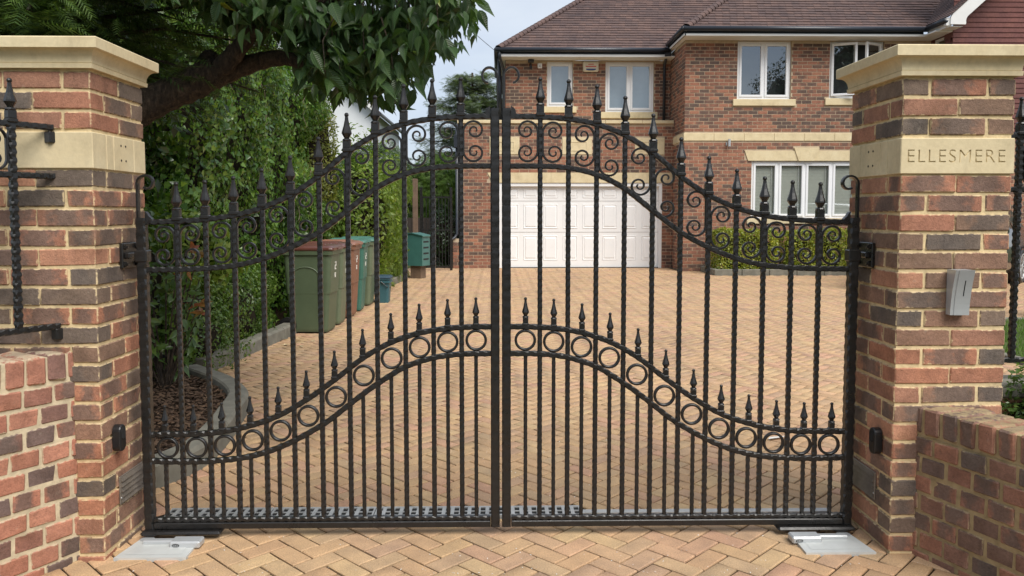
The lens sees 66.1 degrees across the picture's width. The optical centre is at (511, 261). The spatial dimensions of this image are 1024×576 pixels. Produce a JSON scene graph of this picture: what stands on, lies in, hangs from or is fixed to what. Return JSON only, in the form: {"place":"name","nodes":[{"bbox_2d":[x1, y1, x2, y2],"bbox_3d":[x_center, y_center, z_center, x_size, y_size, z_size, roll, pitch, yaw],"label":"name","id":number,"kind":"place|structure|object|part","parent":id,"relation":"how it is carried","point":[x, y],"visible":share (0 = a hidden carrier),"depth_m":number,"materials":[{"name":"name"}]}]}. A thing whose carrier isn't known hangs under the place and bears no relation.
{"place":"outdoors","nodes":[
{"label":"outdoors","id":0,"kind":"place"},
{"bbox_2d":[152,306,288,453],"bbox_3d":[-5.515,0.665,9.973,7.329,0.057,12.580,0,4,-1],"label":"planting bed","id":1,"kind":"object","parent":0,"point":[195,390],"visible":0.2,"depth_m":5.40,"materials":[{"name":"soil"}]},
{"bbox_2d":[4,1,228,226],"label":"evergreen tree","id":2,"kind":"object","parent":1,"relation":"on","point":[158,184],"visible":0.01,"depth_m":6.66,"materials":[{"name":"green plant"}]},
{"bbox_2d":[0,0,290,133],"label":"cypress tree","id":3,"kind":"object","parent":1,"relation":"on","point":[42,17],"visible":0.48,"depth_m":4.58,"materials":[{"name":"green plant"}]},
{"bbox_2d":[143,192,193,378],"bbox_3d":[-3.208,0.141,6.179,1.439,1.720,1.266,0,4,-1],"label":"leafy shrub","id":4,"kind":"object","parent":1,"relation":"on","point":[156,290],"visible":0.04,"depth_m":6.24,"materials":[{"name":"green plant"}]},
{"bbox_2d":[149,240,211,388],"bbox_3d":[-2.576,0.423,5.866,0.655,1.164,0.580,-2,4,-34],"label":"photinia","id":5,"kind":"object","parent":1,"relation":"on","point":[168,375],"visible":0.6,"depth_m":5.88,"materials":[{"name":"green plant"}]},
{"bbox_2d":[148,194,248,295],"bbox_3d":[-3.141,-0.097,7.257,1.075,1.207,1.225,3,5,42],"label":"leafy shrub","id":6,"kind":"object","parent":1,"relation":"on","point":[219,276],"visible":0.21,"depth_m":7.07,"materials":[{"name":"green plant"}]},
{"bbox_2d":[152,276,255,371],"bbox_3d":[-2.986,0.535,6.973,1.230,0.898,1.430,-2,4,-33],"label":"ground shrub","id":7,"kind":"object","parent":1,"relation":"on","point":[216,338],"visible":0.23,"depth_m":6.84,"materials":[{"name":"green plant"}]},
{"bbox_2d":[105,0,333,345],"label":"ivy hedge","id":8,"kind":"object","parent":1,"relation":"on","point":[242,147],"visible":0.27,"depth_m":8.54,"materials":[{"name":"green plant"}]},
{"bbox_2d":[200,249,280,344],"bbox_3d":[-2.947,0.331,8.069,1.030,1.121,2.124,0,4,-1],"label":"ground shrub","id":9,"kind":"object","parent":1,"relation":"on","point":[250,318],"visible":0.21,"depth_m":7.95,"materials":[{"name":"green plant"}]},
{"bbox_2d":[277,197,344,307],"bbox_3d":[-3.090,-0.264,12.383,1.142,1.889,3.534,0,4,-1],"label":"laurel hedge","id":10,"kind":"object","parent":1,"relation":"on","point":[328,234],"visible":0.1,"depth_m":11.69,"materials":[{"name":"green plant"}]},
{"bbox_2d":[136,0,494,126],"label":"broadleaf tree","id":11,"kind":"object","parent":1,"relation":"on","point":[349,49],"visible":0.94,"depth_m":3.93,"materials":[{"name":"green plant"}]},
{"bbox_2d":[294,90,340,239],"bbox_3d":[-3.190,-1.371,12.466,0.941,3.923,1.062,0,4,-1],"label":"yellow shrub","id":12,"kind":"object","parent":1,"relation":"on","point":[328,191],"visible":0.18,"depth_m":12.35,"materials":[{"name":"green plant"}]},
{"bbox_2d":[341,155,372,187],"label":"climber column","id":13,"kind":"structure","parent":1,"relation":"on","point":[343,166],"depth_m":13.14,"materials":[{"name":"green plant"}]},
{"bbox_2d":[331,122,409,286],"bbox_3d":[-2.535,-0.884,13.257,1.381,2.927,1.494,-3,5,-37],"label":"variegated shrub","id":14,"kind":"object","parent":1,"relation":"on","point":[362,219],"visible":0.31,"depth_m":13.01,"materials":[{"name":"green plant"}]},
{"bbox_2d":[336,164,413,286],"bbox_3d":[-2.734,-0.687,15.500,1.362,2.582,3.537,0,4,-1],"label":"conifer hedge","id":15,"kind":"object","parent":1,"relation":"on","point":[397,270],"visible":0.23,"depth_m":15.32,"materials":[{"name":"green plant"}]},
{"bbox_2d":[42,268,1023,575],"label":"driveway","id":16,"kind":"structure","parent":0,"point":[670,550],"depth_m":4.69,"materials":[{"name":"beige brick"}]},
{"bbox_2d":[113,536,204,561],"bbox_3d":[-1.420,1.156,3.207,0.303,0.042,0.210,0,4,-1],"label":"gate motor","id":17,"kind":"object","parent":16,"relation":"on","point":[153,549],"visible":1,"depth_m":3.18,"materials":[{"name":"metal"}]},
{"bbox_2d":[155,274,402,488],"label":"kerb","id":18,"kind":"structure","parent":16,"relation":"on","point":[226,382],"depth_m":5.40,"materials":[{"name":"grey concrete"}]},
{"bbox_2d":[277,243,343,331],"bbox_3d":[-2.305,0.294,9.067,0.673,1.010,0.547,0,4,1],"label":"wheelie bin","id":19,"kind":"object","parent":16,"relation":"on","point":[306,289],"visible":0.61,"depth_m":8.85,"materials":[{"name":"green plastic"}]},
{"bbox_2d":[308,241,352,323],"bbox_3d":[-2.317,0.255,9.695,0.673,1.010,0.547,0,4,-2],"label":"wheelie bin","id":20,"kind":"object","parent":16,"relation":"on","point":[341,305],"visible":0.2,"depth_m":9.53,"materials":[{"name":"green plastic"}]},
{"bbox_2d":[322,239,362,316],"bbox_3d":[-2.308,0.215,10.324,0.673,1.010,0.547,0,4,0],"label":"wheelie bin","id":21,"kind":"object","parent":16,"relation":"on","point":[355,251],"visible":0.25,"depth_m":10.25,"materials":[{"name":"brown plastic"}]},
{"bbox_2d":[331,238,370,309],"bbox_3d":[-2.320,0.172,11.012,0.673,1.010,0.547,0,4,-3],"label":"wheelie bin","id":22,"kind":"object","parent":16,"relation":"on","point":[362,274],"visible":0.3,"depth_m":10.84,"materials":[{"name":"teal plastic"}]},
{"bbox_2d":[341,236,379,304],"bbox_3d":[-2.313,0.129,11.691,0.673,1.010,0.547,0,4,-1],"label":"wheelie bin","id":23,"kind":"object","parent":16,"relation":"on","point":[369,292],"visible":0.18,"depth_m":11.50,"materials":[{"name":"green plastic"}]},
{"bbox_2d":[374,274,392,302],"bbox_3d":[-1.976,0.404,12.015,0.296,0.420,0.346,0,4,-1],"label":"food caddy","id":24,"kind":"object","parent":16,"relation":"on","point":[385,281],"visible":0.66,"depth_m":11.89,"materials":[{"name":"blue plastic"}]},
{"bbox_2d":[412,179,417,232],"bbox_3d":[-2.264,-0.842,18.446,0.120,2.200,0.120,0,4,-1],"label":"timber post","id":25,"kind":"object","parent":16,"relation":"on","point":[415,205],"visible":0.58,"depth_m":18.36,"materials":[{"name":"brown wood"}]},
{"bbox_2d":[407,232,429,278],"bbox_3d":[-1.954,-0.111,16.392,0.435,0.999,0.360,2,4,23],"label":"parcel box","id":26,"kind":"object","parent":16,"relation":"on","point":[418,253],"visible":0.95,"depth_m":16.27,"materials":[{"name":"teal paint"}]},
{"bbox_2d":[420,187,452,269],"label":"side gate","id":27,"kind":"structure","parent":16,"relation":"on","point":[442,230],"depth_m":18.54,"materials":[{"name":"black metal"}]},
{"bbox_2d":[164,505,831,518],"bbox_3d":[-0.053,1.165,3.598,3.020,0.060,0.112,0,4,-1],"label":"drainage channel","id":28,"kind":"object","parent":16,"relation":"in","point":[399,510],"visible":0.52,"depth_m":3.60,"materials":[{"name":"metal"}]},
{"bbox_2d":[452,0,1023,270],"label":"detached house","id":29,"kind":"structure","parent":16,"relation":"on","point":[760,86],"depth_m":18.45,"materials":[{"name":"brick"}]},
{"bbox_2d":[528,59,533,68],"bbox_3d":[0.465,-4.874,19.390,0.150,0.190,0.192,0,4,-1],"label":"security lamp","id":30,"kind":"object","parent":29,"relation":"attached to","point":[530,61],"visible":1,"depth_m":19.32,"materials":[{"name":"black plastic"}]},
{"bbox_2d":[544,60,576,112],"bbox_3d":[1.188,-4.395,19.693,0.835,1.359,0.410,0,4,-1],"label":"window","id":31,"kind":"structure","parent":29,"relation":"in","point":[558,73],"depth_m":19.86,"materials":[{"name":"white plastic"}]},
{"bbox_2d":[499,183,661,267],"bbox_3d":[1.680,-0.892,19.381,4.000,2.082,0.130,0,4,-1],"label":"garage door","id":32,"kind":"structure","parent":29,"relation":"in","point":[524,196],"depth_m":19.41,"materials":[{"name":"white metal"}]},
{"bbox_2d":[583,62,598,71],"bbox_3d":[1.949,-4.824,19.468,0.390,0.250,0.100,0,4,-1],"label":"alarm box","id":33,"kind":"object","parent":29,"relation":"attached to","point":[590,66],"visible":1,"depth_m":19.42,"materials":[{"name":"beige plastic"}]},
{"bbox_2d":[600,60,657,117],"bbox_3d":[2.912,-4.329,19.728,1.425,1.494,0.410,0,4,-1],"label":"window","id":34,"kind":"structure","parent":29,"relation":"in","point":[633,80],"depth_m":19.89,"materials":[{"name":"white plastic"}]},
{"bbox_2d":[732,41,795,105],"bbox_3d":[5.791,-4.380,18.224,1.447,1.574,0.410,0,4,-1],"label":"window","id":35,"kind":"structure","parent":29,"relation":"in","point":[763,69],"depth_m":18.39,"materials":[{"name":"white plastic"}]},
{"bbox_2d":[746,161,851,223],"bbox_3d":[6.803,-1.611,18.298,2.727,1.447,0.175,0,4,-1],"label":"window","id":36,"kind":"structure","parent":29,"relation":"in","point":[806,175],"depth_m":18.35,"materials":[{"name":"white plastic"}]},
{"bbox_2d":[824,41,882,104],"bbox_3d":[7.924,-4.386,18.159,1.450,1.554,0.614,0,4,-1],"label":"window","id":37,"kind":"structure","parent":29,"relation":"in","point":[842,54],"depth_m":18.42,"materials":[{"name":"white plastic"}]},
{"bbox_2d":[935,37,943,43],"bbox_3d":[9.721,-4.456,17.804,0.070,1.185,0.490,0,4,-1],"label":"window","id":38,"kind":"structure","parent":29,"relation":"in","point":[942,39],"depth_m":17.88,"materials":[{"name":"white plastic"}]},
{"bbox_2d":[700,266,845,275],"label":"planter kerb","id":39,"kind":"structure","parent":16,"relation":"on","point":[741,272],"depth_m":17.11,"materials":[{"name":"grey concrete"}]},
{"label":"flower bed","id":40,"kind":"structure","parent":39,"relation":"in","visible":0},
{"bbox_2d":[710,227,779,268],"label":"clipped hedge","id":41,"kind":"object","parent":40,"relation":"on","point":[743,238],"visible":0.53,"depth_m":17.27,"materials":[{"name":"green plant"}]},
{"bbox_2d":[778,228,815,265],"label":"clipped hedge","id":42,"kind":"object","parent":40,"relation":"on","point":[799,244],"visible":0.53,"depth_m":17.32,"materials":[{"name":"green plant"}]},
{"bbox_2d":[810,226,847,265],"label":"clipped hedge","id":43,"kind":"object","parent":40,"relation":"on","point":[827,245],"visible":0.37,"depth_m":17.31,"materials":[{"name":"green plant"}]},
{"bbox_2d":[788,531,875,556],"bbox_3d":[1.306,1.153,3.256,0.303,0.042,0.210,0,4,-1],"label":"gate motor","id":44,"kind":"object","parent":16,"relation":"on","point":[822,544],"visible":1,"depth_m":3.23,"materials":[{"name":"metal"}]},
{"bbox_2d":[1001,362,1023,419],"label":"box bush","id":45,"kind":"object","parent":16,"relation":"on","point":[1017,411],"visible":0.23,"depth_m":3.22,"materials":[{"name":"green plant"}]},
{"bbox_2d":[1004,317,1023,364],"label":"lawn edging","id":46,"kind":"object","parent":16,"relation":"on","point":[1006,319],"visible":0.08,"depth_m":7.36,"materials":[{"name":"grey concrete"}]},
{"bbox_2d":[354,0,952,174],"label":"sky","id":47,"kind":"structure","parent":0,"point":[511,17],"materials":[{"name":"white"}]},
{"bbox_2d":[1003,317,1023,356],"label":"lawn","id":48,"kind":"structure","parent":0,"point":[1019,350],"depth_m":8.38,"materials":[{"name":"green plant"}]},
{"bbox_2d":[1006,210,1023,283],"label":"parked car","id":49,"kind":"object","parent":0,"point":[1021,260],"visible":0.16,"depth_m":15.02,"materials":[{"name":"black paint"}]},
{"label":"side window","id":50,"kind":"part","parent":49,"relation":"part of","materials":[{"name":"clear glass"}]},
{"label":"ground","id":51,"kind":"structure","parent":0,"visible":0},
{"bbox_2d":[0,351,79,575],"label":"wall","id":52,"kind":"structure","parent":51,"relation":"on","point":[39,517],"depth_m":2.95,"materials":[{"name":"brick"}]},
{"bbox_2d":[0,36,158,562],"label":"gate pier","id":53,"kind":"structure","parent":51,"relation":"on","point":[83,96],"depth_m":3.04,"materials":[{"name":"brick"}]},
{"bbox_2d":[0,78,62,339],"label":"railing","id":54,"kind":"object","parent":53,"relation":"attached to","point":[10,122],"visible":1,"depth_m":2.88,"materials":[{"name":"black metal"}]},
{"bbox_2d":[112,424,125,450],"bbox_3d":[-1.581,0.708,3.173,0.034,0.108,0.052,0,4,-1],"label":"photocell","id":55,"kind":"object","parent":53,"relation":"attached to","point":[119,437],"visible":1,"depth_m":3.15,"materials":[{"name":"black plastic"}]},
{"bbox_2d":[121,427,125,438],"bbox_3d":[-1.566,0.690,3.172,0.003,0.047,0.034,0,4,-1],"label":"lens window","id":56,"kind":"structure","parent":55,"relation":"in","point":[123,432],"depth_m":3.17,"materials":[{"name":"black plastic"}]},
{"bbox_2d":[119,461,143,504],"bbox_3d":[-1.595,0.927,3.316,0.013,0.116,0.224,0,4,-1],"label":"air vent","id":57,"kind":"object","parent":53,"relation":"attached to","point":[131,482],"visible":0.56,"depth_m":3.29,"materials":[{"name":"metal"}]},
{"bbox_2d":[134,66,499,535],"bbox_3d":[-0.803,0.172,3.274,1.503,1.950,0.078,0,4,-1],"label":"gate leaf","id":58,"kind":"object","parent":53,"relation":"attached to","point":[185,524],"visible":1,"depth_m":3.29,"materials":[{"name":"black paint"}]},
{"bbox_2d":[272,34,400,157],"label":"rendered house","id":59,"kind":"structure","parent":51,"relation":"on","point":[355,116],"depth_m":33.58,"materials":[{"name":"paint"}]},
{"bbox_2d":[333,139,424,217],"bbox_3d":[-3.969,-1.768,22.428,3.389,3.554,2.967,0,4,-1],"label":"dome conifer","id":60,"kind":"object","parent":51,"relation":"on","point":[396,150],"visible":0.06,"depth_m":21.90,"materials":[{"name":"green plant"}]},
{"bbox_2d":[390,218,457,259],"bbox_3d":[-2.886,-0.617,21.484,3.404,1.170,0.082,0,4,-1],"label":"timber fence","id":61,"kind":"object","parent":51,"relation":"on","point":[410,224],"visible":0.04,"depth_m":21.43,"materials":[{"name":"brown wood"}]},
{"bbox_2d":[407,147,458,217],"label":"bright bush","id":62,"kind":"object","parent":51,"relation":"on","point":[444,182],"visible":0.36,"depth_m":21.93,"materials":[{"name":"green plant"}]},
{"bbox_2d":[428,202,458,265],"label":"shade bush","id":63,"kind":"object","parent":51,"relation":"on","point":[438,238],"visible":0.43,"depth_m":19.88,"materials":[{"name":"green plant"}]},
{"bbox_2d":[411,70,496,179],"bbox_3d":[-1.425,-3.830,29.804,5.100,6.843,4.197,0,4,-1],"label":"cedar tree","id":64,"kind":"object","parent":51,"relation":"on","point":[478,90],"visible":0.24,"depth_m":29.26,"materials":[{"name":"green plant"}]},
{"bbox_2d":[836,44,1023,553],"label":"gate pier","id":65,"kind":"structure","parent":51,"relation":"on","point":[931,164],"depth_m":3.10,"materials":[{"name":"brick"}]},
{"bbox_2d":[502,66,860,531],"bbox_3d":[0.709,0.170,3.301,1.503,1.950,0.078,0,4,-1],"label":"gate leaf","id":66,"kind":"object","parent":65,"relation":"attached to","point":[785,520],"visible":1,"depth_m":3.31,"materials":[{"name":"black paint"}]},
{"bbox_2d":[852,457,875,499],"bbox_3d":[1.499,0.923,3.372,0.013,0.116,0.224,0,4,-1],"label":"air vent","id":67,"kind":"object","parent":65,"relation":"attached to","point":[864,478],"visible":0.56,"depth_m":3.34,"materials":[{"name":"metal"}]},
{"bbox_2d":[869,427,881,453],"bbox_3d":[1.489,0.733,3.230,0.034,0.108,0.052,0,4,-1],"label":"photocell","id":68,"kind":"object","parent":65,"relation":"attached to","point":[875,440],"visible":1,"depth_m":3.21,"materials":[{"name":"black plastic"}]},
{"bbox_2d":[869,430,872,441],"bbox_3d":[1.474,0.714,3.228,0.003,0.047,0.034,0,4,-1],"label":"lens window","id":69,"kind":"structure","parent":68,"relation":"in","point":[870,432],"depth_m":3.22,"materials":[{"name":"black plastic"}]},
{"bbox_2d":[946,269,975,314],"bbox_3d":[1.743,0.119,3.060,0.074,0.178,0.064,0,4,-1],"label":"intercom","id":70,"kind":"object","parent":65,"relation":"attached to","point":[959,288],"visible":1,"depth_m":3.06,"materials":[{"name":"silver metal"}]},
{"bbox_2d":[912,406,1023,575],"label":"wall","id":71,"kind":"structure","parent":51,"relation":"on","point":[968,497],"depth_m":2.93,"materials":[{"name":"brick"}]},
{"bbox_2d":[1001,375,1023,414],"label":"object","id":72,"kind":"structure","parent":51,"relation":"on","point":[1014,393],"depth_m":3.28,"materials":[{"name":"concrete"}]},
{"bbox_2d":[1004,97,1023,362],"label":"railing","id":73,"kind":"object","parent":72,"relation":"on","point":[1017,189],"visible":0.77,"depth_m":3.34,"materials":[{"name":"black metal"}]}
]}

